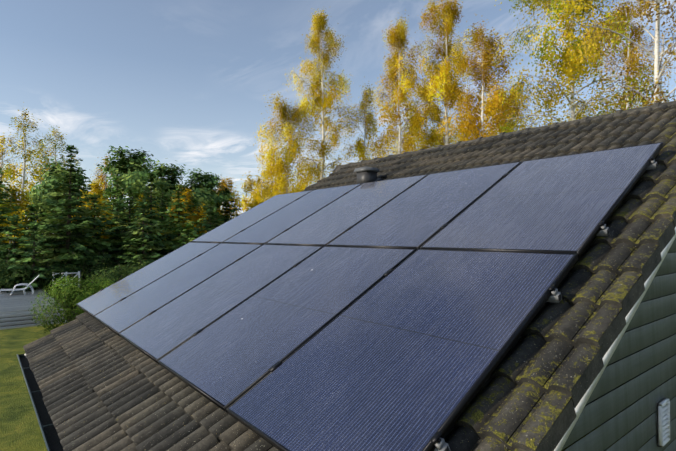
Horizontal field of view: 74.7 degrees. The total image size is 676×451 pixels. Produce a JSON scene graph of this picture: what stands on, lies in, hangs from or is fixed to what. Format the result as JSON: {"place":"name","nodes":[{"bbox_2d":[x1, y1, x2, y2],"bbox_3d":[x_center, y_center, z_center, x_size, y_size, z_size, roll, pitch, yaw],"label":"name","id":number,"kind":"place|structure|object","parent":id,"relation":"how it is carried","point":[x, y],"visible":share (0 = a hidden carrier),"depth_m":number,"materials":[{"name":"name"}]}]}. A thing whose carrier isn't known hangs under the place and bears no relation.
{"place":"outdoors","nodes":[
{"label":"outdoors","id":0,"kind":"place"},
{"bbox_2d":[20,357,63,450],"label":"gutter dirt","id":1,"kind":"structure","parent":0,"point":[53,438],"depth_m":3.61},
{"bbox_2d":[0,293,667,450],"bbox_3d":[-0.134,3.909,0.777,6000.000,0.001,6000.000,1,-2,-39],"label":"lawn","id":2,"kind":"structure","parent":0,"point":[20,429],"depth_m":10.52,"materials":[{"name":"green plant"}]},
{"bbox_2d":[0,250,26,292],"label":"hedge shrub","id":3,"kind":"object","parent":2,"relation":"on","point":[10,281],"visible":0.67,"depth_m":26.60,"materials":[{"name":"green plant"}]},
{"bbox_2d":[0,129,27,198],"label":"birch tree","id":4,"kind":"object","parent":2,"relation":"on","point":[3,151],"visible":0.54,"depth_m":45.92,"materials":[{"name":"yellow plant"}]},
{"bbox_2d":[0,214,35,272],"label":"spruce tree","id":5,"kind":"object","parent":2,"relation":"on","point":[13,218],"visible":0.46,"depth_m":29.57,"materials":[{"name":"green plant"}]},
{"bbox_2d":[0,168,37,264],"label":"spruce tree","id":6,"kind":"object","parent":2,"relation":"on","point":[3,195],"visible":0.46,"depth_m":32.53,"materials":[{"name":"green plant"}]},
{"bbox_2d":[0,183,40,255],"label":"birch tree","id":7,"kind":"object","parent":2,"relation":"on","point":[24,203],"visible":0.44,"depth_m":35.50,"materials":[{"name":"yellow plant"}]},
{"bbox_2d":[0,102,48,217],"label":"birch tree","id":8,"kind":"object","parent":2,"relation":"on","point":[25,157],"visible":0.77,"depth_m":44.13,"materials":[{"name":"yellow plant"}]},
{"bbox_2d":[15,202,46,265],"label":"spruce tree","id":9,"kind":"object","parent":2,"relation":"on","point":[31,208],"visible":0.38,"depth_m":34.40,"materials":[{"name":"green plant"}]},
{"bbox_2d":[3,262,59,292],"bbox_3d":[-19.907,3.332,27.938,4.051,2.457,3.830,-1,-1,26],"label":"hedge shrub","id":10,"kind":"object","parent":2,"relation":"on","point":[29,278],"visible":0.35,"depth_m":27.36,"materials":[{"name":"green plant"}]},
{"bbox_2d":[7,222,58,297],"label":"spruce tree","id":11,"kind":"object","parent":2,"relation":"on","point":[36,248],"visible":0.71,"depth_m":27.66,"materials":[{"name":"green plant"}]},
{"bbox_2d":[0,289,66,329],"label":"deck with steps","id":12,"kind":"structure","parent":2,"relation":"on","point":[15,305],"depth_m":20.27,"materials":[{"name":"grey wood"}]},
{"bbox_2d":[0,275,39,295],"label":"sun lounger","id":13,"kind":"object","parent":12,"relation":"on","point":[23,289],"visible":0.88,"depth_m":25.11,"materials":[{"name":"white plastic"}]},
{"bbox_2d":[15,145,56,192],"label":"birch tree","id":14,"kind":"object","parent":2,"relation":"on","point":[38,178],"visible":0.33,"depth_m":48.69,"materials":[{"name":"yellow plant"}]},
{"bbox_2d":[20,210,61,263],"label":"spruce tree","id":15,"kind":"object","parent":2,"relation":"on","point":[39,224],"visible":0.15,"depth_m":40.44,"materials":[{"name":"green plant"}]},
{"bbox_2d":[17,208,65,265],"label":"spruce tree","id":16,"kind":"object","parent":2,"relation":"on","point":[50,222],"visible":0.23,"depth_m":31.59,"materials":[{"name":"green plant"}]},
{"bbox_2d":[28,191,73,256],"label":"spruce tree","id":17,"kind":"object","parent":2,"relation":"on","point":[56,214],"visible":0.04,"depth_m":39.51,"materials":[{"name":"green plant"}]},
{"bbox_2d":[18,255,86,295],"bbox_3d":[-18.602,3.178,28.703,3.849,2.800,4.048,0,-1,-3],"label":"hedge shrub","id":18,"kind":"object","parent":2,"relation":"on","point":[46,274],"visible":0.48,"depth_m":27.66,"materials":[{"name":"green plant"}]},
{"bbox_2d":[25,125,81,185],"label":"birch tree","id":19,"kind":"object","parent":2,"relation":"on","point":[53,147],"visible":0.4,"depth_m":47.03,"materials":[{"name":"yellow plant"}]},
{"bbox_2d":[22,156,91,233],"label":"pine tree","id":20,"kind":"object","parent":2,"relation":"on","point":[43,189],"visible":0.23,"depth_m":40.78,"materials":[{"name":"green plant"}]},
{"bbox_2d":[52,271,79,296],"bbox_3d":[-17.138,3.729,27.941,1.490,1.610,0.090,1,-2,-39],"label":"white garden fence","id":21,"kind":"object","parent":2,"relation":"on","point":[76,273],"visible":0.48,"depth_m":27.92,"materials":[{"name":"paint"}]},
{"bbox_2d":[23,145,110,290],"bbox_3d":[-18.674,-0.461,30.819,6.060,10.391,6.214,1,-2,-39],"label":"spruce tree","id":22,"kind":"object","parent":2,"relation":"on","point":[68,253],"visible":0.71,"depth_m":30.44,"materials":[{"name":"green plant"}]},
{"bbox_2d":[51,259,95,292],"bbox_3d":[-17.643,3.425,29.622,3.288,2.345,3.209,0,-1,-11],"label":"hedge shrub","id":23,"kind":"object","parent":2,"relation":"on","point":[76,266],"visible":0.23,"depth_m":28.84,"materials":[{"name":"green plant"}]},
{"bbox_2d":[28,273,121,332],"bbox_3d":[-10.838,3.190,18.772,3.733,2.319,4.163,1,-2,-39],"label":"shrub","id":24,"kind":"object","parent":2,"relation":"on","point":[65,297],"visible":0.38,"depth_m":18.20,"materials":[{"name":"green plant"}]},
{"bbox_2d":[41,173,114,268],"bbox_3d":[-20.763,0.345,35.356,6.159,9.141,6.419,1,-2,-39],"label":"spruce tree","id":25,"kind":"object","parent":2,"relation":"on","point":[82,204],"visible":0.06,"depth_m":35.21,"materials":[{"name":"green plant"}]},
{"bbox_2d":[80,182,100,245],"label":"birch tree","id":26,"kind":"object","parent":2,"relation":"on","point":[86,192],"depth_m":41.69,"materials":[{"name":"green plant"}]},
{"bbox_2d":[72,178,122,245],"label":"birch tree","id":27,"kind":"object","parent":2,"relation":"on","point":[96,189],"visible":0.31,"depth_m":38.96,"materials":[{"name":"yellow plant"}]},
{"bbox_2d":[74,252,121,290],"bbox_3d":[-16.320,3.068,29.821,3.270,3.066,3.816,0,-1,-15],"label":"hedge shrub","id":28,"kind":"object","parent":2,"relation":"on","point":[97,266],"visible":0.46,"depth_m":29.67,"materials":[{"name":"green plant"}]},
{"bbox_2d":[72,192,125,271],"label":"spruce tree","id":29,"kind":"object","parent":2,"relation":"on","point":[107,222],"visible":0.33,"depth_m":33.15,"materials":[{"name":"green plant"}]},
{"bbox_2d":[92,153,126,198],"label":"birch tree","id":30,"kind":"object","parent":2,"relation":"on","point":[103,179],"visible":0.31,"depth_m":51.26,"materials":[{"name":"yellow plant"}]},
{"bbox_2d":[85,264,139,288],"bbox_3d":[-13.685,3.494,27.559,3.649,2.114,3.395,1,-2,-39],"label":"hedge shrub","id":31,"kind":"object","parent":2,"relation":"on","point":[115,274],"visible":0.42,"depth_m":26.82,"materials":[{"name":"green plant"}]},
{"bbox_2d":[91,175,139,260],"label":"spruce tree","id":32,"kind":"object","parent":2,"relation":"on","point":[117,193],"visible":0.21,"depth_m":38.07,"materials":[{"name":"green plant"}]},
{"bbox_2d":[101,188,146,269],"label":"spruce tree","id":33,"kind":"object","parent":2,"relation":"on","point":[129,207],"visible":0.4,"depth_m":34.91,"materials":[{"name":"green plant"}]},
{"bbox_2d":[97,146,166,229],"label":"pine tree","id":34,"kind":"object","parent":2,"relation":"on","point":[131,170],"visible":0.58,"depth_m":41.87,"materials":[{"name":"green plant"}]},
{"bbox_2d":[117,255,150,276],"bbox_3d":[-12.436,3.235,28.163,3.682,2.659,4.857,0,-1,-19],"label":"hedge shrub","id":35,"kind":"object","parent":2,"relation":"on","point":[141,265],"visible":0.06,"depth_m":27.31,"materials":[{"name":"green plant"}]},
{"bbox_2d":[114,202,167,269],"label":"spruce tree","id":36,"kind":"object","parent":2,"relation":"on","point":[144,253],"visible":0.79,"depth_m":30.93,"materials":[{"name":"green plant"}]},
{"bbox_2d":[117,172,174,265],"bbox_3d":[-14.195,0.366,33.832,5.123,9.002,5.044,1,-2,-39],"label":"spruce tree","id":37,"kind":"object","parent":2,"relation":"on","point":[150,176],"visible":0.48,"depth_m":34.00,"materials":[{"name":"green plant"}]},
{"bbox_2d":[126,194,167,253],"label":"birch tree","id":38,"kind":"object","parent":2,"relation":"on","point":[142,196],"visible":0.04,"depth_m":39.36,"materials":[{"name":"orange plant"}]},
{"bbox_2d":[128,160,189,208],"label":"pine tree","id":39,"kind":"object","parent":2,"relation":"on","point":[167,186],"visible":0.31,"depth_m":46.74,"materials":[{"name":"green plant"}]},
{"bbox_2d":[152,190,177,250],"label":"spruce tree","id":40,"kind":"object","parent":2,"relation":"on","point":[163,204],"visible":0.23,"depth_m":39.00,"materials":[{"name":"green plant"}]},
{"bbox_2d":[160,195,176,251],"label":"spruce tree","id":41,"kind":"object","parent":2,"relation":"on","point":[166,199],"visible":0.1,"depth_m":42.92,"materials":[{"name":"green plant"}]},
{"bbox_2d":[154,183,197,254],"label":"spruce tree","id":42,"kind":"object","parent":2,"relation":"on","point":[179,229],"visible":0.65,"depth_m":36.50,"materials":[{"name":"green plant"}]},
{"bbox_2d":[172,222,198,248],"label":"spruce tree","id":43,"kind":"object","parent":2,"relation":"on","point":[188,235],"visible":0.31,"depth_m":32.04,"materials":[{"name":"green plant"}]},
{"bbox_2d":[166,188,207,251],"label":"birch tree","id":44,"kind":"object","parent":2,"relation":"on","point":[190,203],"visible":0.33,"depth_m":41.15,"materials":[{"name":"orange plant"}]},
{"bbox_2d":[177,197,205,240],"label":"spruce tree","id":45,"kind":"object","parent":2,"relation":"on","point":[194,200],"visible":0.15,"depth_m":41.71,"materials":[{"name":"green plant"}]},
{"bbox_2d":[180,168,234,230],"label":"pine tree","id":46,"kind":"object","parent":2,"relation":"on","point":[203,189],"visible":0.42,"depth_m":45.36,"materials":[{"name":"green plant"}]},
{"bbox_2d":[197,197,217,231],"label":"spruce tree","id":47,"kind":"object","parent":2,"relation":"on","point":[208,222],"visible":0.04,"depth_m":44.66,"materials":[{"name":"green plant"}]},
{"bbox_2d":[193,199,223,237],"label":"spruce tree","id":48,"kind":"object","parent":2,"relation":"on","point":[211,203],"visible":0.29,"depth_m":38.23,"materials":[{"name":"green plant"}]},
{"bbox_2d":[207,188,239,227],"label":"spruce tree","id":49,"kind":"object","parent":2,"relation":"on","point":[226,205],"visible":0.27,"depth_m":47.11,"materials":[{"name":"green plant"}]},
{"bbox_2d":[213,174,242,224],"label":"birch tree","id":50,"kind":"object","parent":2,"relation":"on","point":[229,183],"visible":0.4,"depth_m":50.03,"materials":[{"name":"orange plant"}]},
{"bbox_2d":[229,171,270,217],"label":"birch tree","id":51,"kind":"object","parent":2,"relation":"on","point":[246,204],"visible":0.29,"depth_m":46.62,"materials":[{"name":"yellow plant"}]},
{"bbox_2d":[247,166,276,204],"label":"birch tree","id":52,"kind":"object","parent":2,"relation":"on","point":[259,186],"visible":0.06,"depth_m":56.70,"materials":[{"name":"yellow plant"}]},
{"bbox_2d":[264,174,291,197],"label":"birch tree","id":53,"kind":"object","parent":2,"relation":"on","point":[279,189],"visible":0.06,"depth_m":51.10,"materials":[{"name":"yellow plant"}]},
{"bbox_2d":[249,92,334,203],"bbox_3d":[-3.027,-2.242,29.536,5.619,13.637,5.919,0,-1,-4],"label":"tall birch tree","id":54,"kind":"object","parent":2,"relation":"on","point":[280,166],"visible":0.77,"depth_m":29.37,"materials":[{"name":"yellow plant"}]},
{"bbox_2d":[285,8,356,185],"bbox_3d":[-1.177,-5.829,32.843,5.813,20.964,5.224,0,-1,-18],"label":"tall birch tree","id":55,"kind":"object","parent":2,"relation":"on","point":[321,99],"visible":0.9,"depth_m":32.44,"materials":[{"name":"yellow plant"}]},
{"bbox_2d":[341,81,382,162],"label":"birch tree","id":56,"kind":"object","parent":2,"relation":"on","point":[359,146],"visible":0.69,"depth_m":33.95,"materials":[{"name":"yellow plant"}]},
{"bbox_2d":[366,10,440,158],"bbox_3d":[4.051,-4.711,28.755,4.422,18.551,5.680,0,-1,-8],"label":"birch tree","id":57,"kind":"object","parent":2,"relation":"on","point":[398,36],"visible":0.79,"depth_m":28.50,"materials":[{"name":"yellow plant"}]},
{"bbox_2d":[383,77,464,155],"bbox_3d":[7.263,-3.892,37.212,5.390,17.305,7.498,1,-2,-39],"label":"birch tree","id":58,"kind":"object","parent":2,"relation":"on","point":[434,138],"visible":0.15,"depth_m":37.05,"materials":[{"name":"yellow plant"}]},
{"bbox_2d":[399,0,493,150],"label":"birch tree","id":59,"kind":"object","parent":2,"relation":"on","point":[441,76],"visible":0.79,"depth_m":28.56,"materials":[{"name":"yellow plant"}]},
{"bbox_2d":[431,15,521,143],"bbox_3d":[7.467,-3.238,22.790,4.195,15.317,4.966,-1,-1,28],"label":"birch tree","id":60,"kind":"object","parent":2,"relation":"on","point":[482,73],"visible":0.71,"depth_m":22.73,"materials":[{"name":"yellow plant"}]},
{"bbox_2d":[484,81,522,135],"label":"birch tree","id":61,"kind":"object","parent":2,"relation":"on","point":[514,104],"visible":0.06,"depth_m":33.55,"materials":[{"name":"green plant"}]},
{"bbox_2d":[504,85,540,130],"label":"birch tree","id":62,"kind":"object","parent":2,"relation":"on","point":[522,110],"visible":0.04,"depth_m":27.88,"materials":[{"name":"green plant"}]},
{"bbox_2d":[481,0,675,133],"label":"birch tree","id":63,"kind":"object","parent":2,"relation":"on","point":[568,66],"visible":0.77,"depth_m":18.77,"materials":[{"name":"yellow plant"}]},
{"bbox_2d":[546,0,675,109],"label":"birch tree","id":64,"kind":"object","parent":2,"relation":"on","point":[657,95],"visible":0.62,"depth_m":15.18,"materials":[{"name":"yellow plant"}]},
{"bbox_2d":[561,238,675,450],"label":"gable wall","id":65,"kind":"structure","parent":2,"relation":"on","point":[597,413],"depth_m":2.19,"materials":[{"name":"paint"}]},
{"bbox_2d":[656,398,669,447],"bbox_3d":[1.730,1.045,2.355,0.140,0.220,0.023,1,-2,-39],"label":"wall vent","id":66,"kind":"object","parent":65,"relation":"attached to","point":[663,419],"depth_m":2.34,"materials":[{"name":"paint"}]},
{"bbox_2d":[570,0,674,118],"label":"birch tree","id":67,"kind":"object","parent":2,"relation":"on","point":[627,55],"visible":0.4,"depth_m":25.31,"materials":[{"name":"yellow plant"}]},
{"bbox_2d":[585,300,675,445],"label":"siding gaps","id":68,"kind":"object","parent":2,"relation":"on","point":[637,376],"depth_m":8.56,"materials":[{"name":"paint"}]},
{"bbox_2d":[23,102,675,450],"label":"roof tiles","id":69,"kind":"object","parent":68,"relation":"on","point":[102,387],"visible":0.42,"depth_m":2.59,"materials":[{"name":"brown tile"}]},
{"bbox_2d":[354,167,381,183],"bbox_3d":[0.395,-0.636,6.178,0.314,0.325,0.300,1,-2,-39],"label":"roof vent","id":70,"kind":"object","parent":69,"relation":"on","point":[366,174],"visible":0.67,"depth_m":6.11,"materials":[{"name":"grey metal"}]},
{"bbox_2d":[332,100,675,171],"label":"ridge caps","id":71,"kind":"object","parent":69,"relation":"on","point":[616,113],"visible":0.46,"depth_m":5.58,"materials":[{"name":"tile"}]},
{"bbox_2d":[434,159,657,450],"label":"mounting rails","id":72,"kind":"object","parent":69,"relation":"on","point":[555,297],"visible":0.15,"depth_m":2.16,"materials":[{"name":"silver metal"}]},
{"bbox_2d":[76,242,219,317],"bbox_3d":[-2.460,0.638,5.785,1.680,0.035,1.098,-34,20,-35],"label":"solar panel","id":73,"kind":"object","parent":72,"relation":"on","point":[111,295],"visible":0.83,"depth_m":5.70,"materials":[{"name":"blue glass"}]},
{"bbox_2d":[94,243,262,335],"bbox_3d":[-1.756,0.618,4.917,1.680,0.035,1.098,-34,20,-35],"label":"solar panel","id":74,"kind":"object","parent":72,"relation":"attached to","point":[117,318],"visible":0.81,"depth_m":4.82,"materials":[{"name":"blue glass"}]},
{"bbox_2d":[119,244,322,363],"bbox_3d":[-1.052,0.598,4.049,1.680,0.035,1.098,-34,20,-35],"label":"solar panel","id":75,"kind":"object","parent":72,"relation":"attached to","point":[161,332],"visible":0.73,"depth_m":3.93,"materials":[{"name":"blue glass"}]},
{"bbox_2d":[191,190,312,242],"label":"solar panel","id":76,"kind":"object","parent":72,"relation":"on","point":[225,231],"visible":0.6,"depth_m":6.67,"materials":[{"name":"blue glass"}]},
{"bbox_2d":[158,246,415,412],"bbox_3d":[-0.347,0.578,3.181,1.680,0.035,1.098,-34,20,-35],"label":"solar panel","id":77,"kind":"object","parent":72,"relation":"attached to","point":[226,361],"visible":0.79,"depth_m":3.02,"materials":[{"name":"blue glass"}]},
{"bbox_2d":[223,183,361,243],"bbox_3d":[-0.590,-0.158,5.881,1.680,0.035,1.098,-34,20,-35],"label":"solar panel","id":78,"kind":"object","parent":72,"relation":"attached to","point":[274,225],"visible":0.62,"depth_m":5.79,"materials":[{"name":"blue glass"}]},
{"bbox_2d":[265,174,427,246],"bbox_3d":[0.114,-0.178,5.013,1.680,0.035,1.098,-34,20,-35],"label":"solar panel","id":79,"kind":"object","parent":72,"relation":"attached to","point":[328,223],"visible":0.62,"depth_m":4.91,"materials":[{"name":"blue glass"}]},
{"bbox_2d":[99,157,653,442],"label":"solar panel clamps","id":80,"kind":"object","parent":72,"relation":"attached to","point":[435,437],"visible":0.75,"depth_m":3.02,"materials":[{"name":"black"}]},
{"bbox_2d":[226,249,577,450],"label":"solar panel","id":81,"kind":"object","parent":72,"relation":"attached to","point":[410,352],"visible":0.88,"depth_m":2.14,"materials":[{"name":"blue glass"}]},
{"bbox_2d":[326,161,521,249],"bbox_3d":[0.818,-0.198,4.145,1.680,0.035,1.098,-34,20,-35],"label":"solar panel","id":82,"kind":"object","parent":72,"relation":"attached to","point":[419,214],"visible":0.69,"depth_m":4.02,"materials":[{"name":"blue glass"}]},
{"bbox_2d":[420,142,663,256],"bbox_3d":[1.523,-0.218,3.277,1.680,0.035,1.098,-34,20,-35],"label":"solar panel","id":83,"kind":"object","parent":72,"relation":"attached to","point":[564,204],"visible":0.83,"depth_m":3.11,"materials":[{"name":"blue glass"}]},
{"bbox_2d":[24,227,675,450],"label":"barge boards","id":84,"kind":"object","parent":68,"relation":"on","point":[580,406],"visible":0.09,"depth_m":1.93,"materials":[{"name":"white paint"}]},
{"bbox_2d":[17,354,52,450],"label":"gutter","id":85,"kind":"object","parent":84,"relation":"attached to","point":[36,410],"visible":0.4,"depth_m":3.57,"materials":[{"name":"grey metal"}]},
{"bbox_2d":[0,0,675,233],"label":"sky","id":86,"kind":"structure","parent":0,"point":[186,82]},
{"bbox_2d":[539,210,675,443],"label":"roof underlay","id":87,"kind":"object","parent":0,"point":[599,339],"depth_m":2.00,"materials":[{"name":"black"}]}
]}

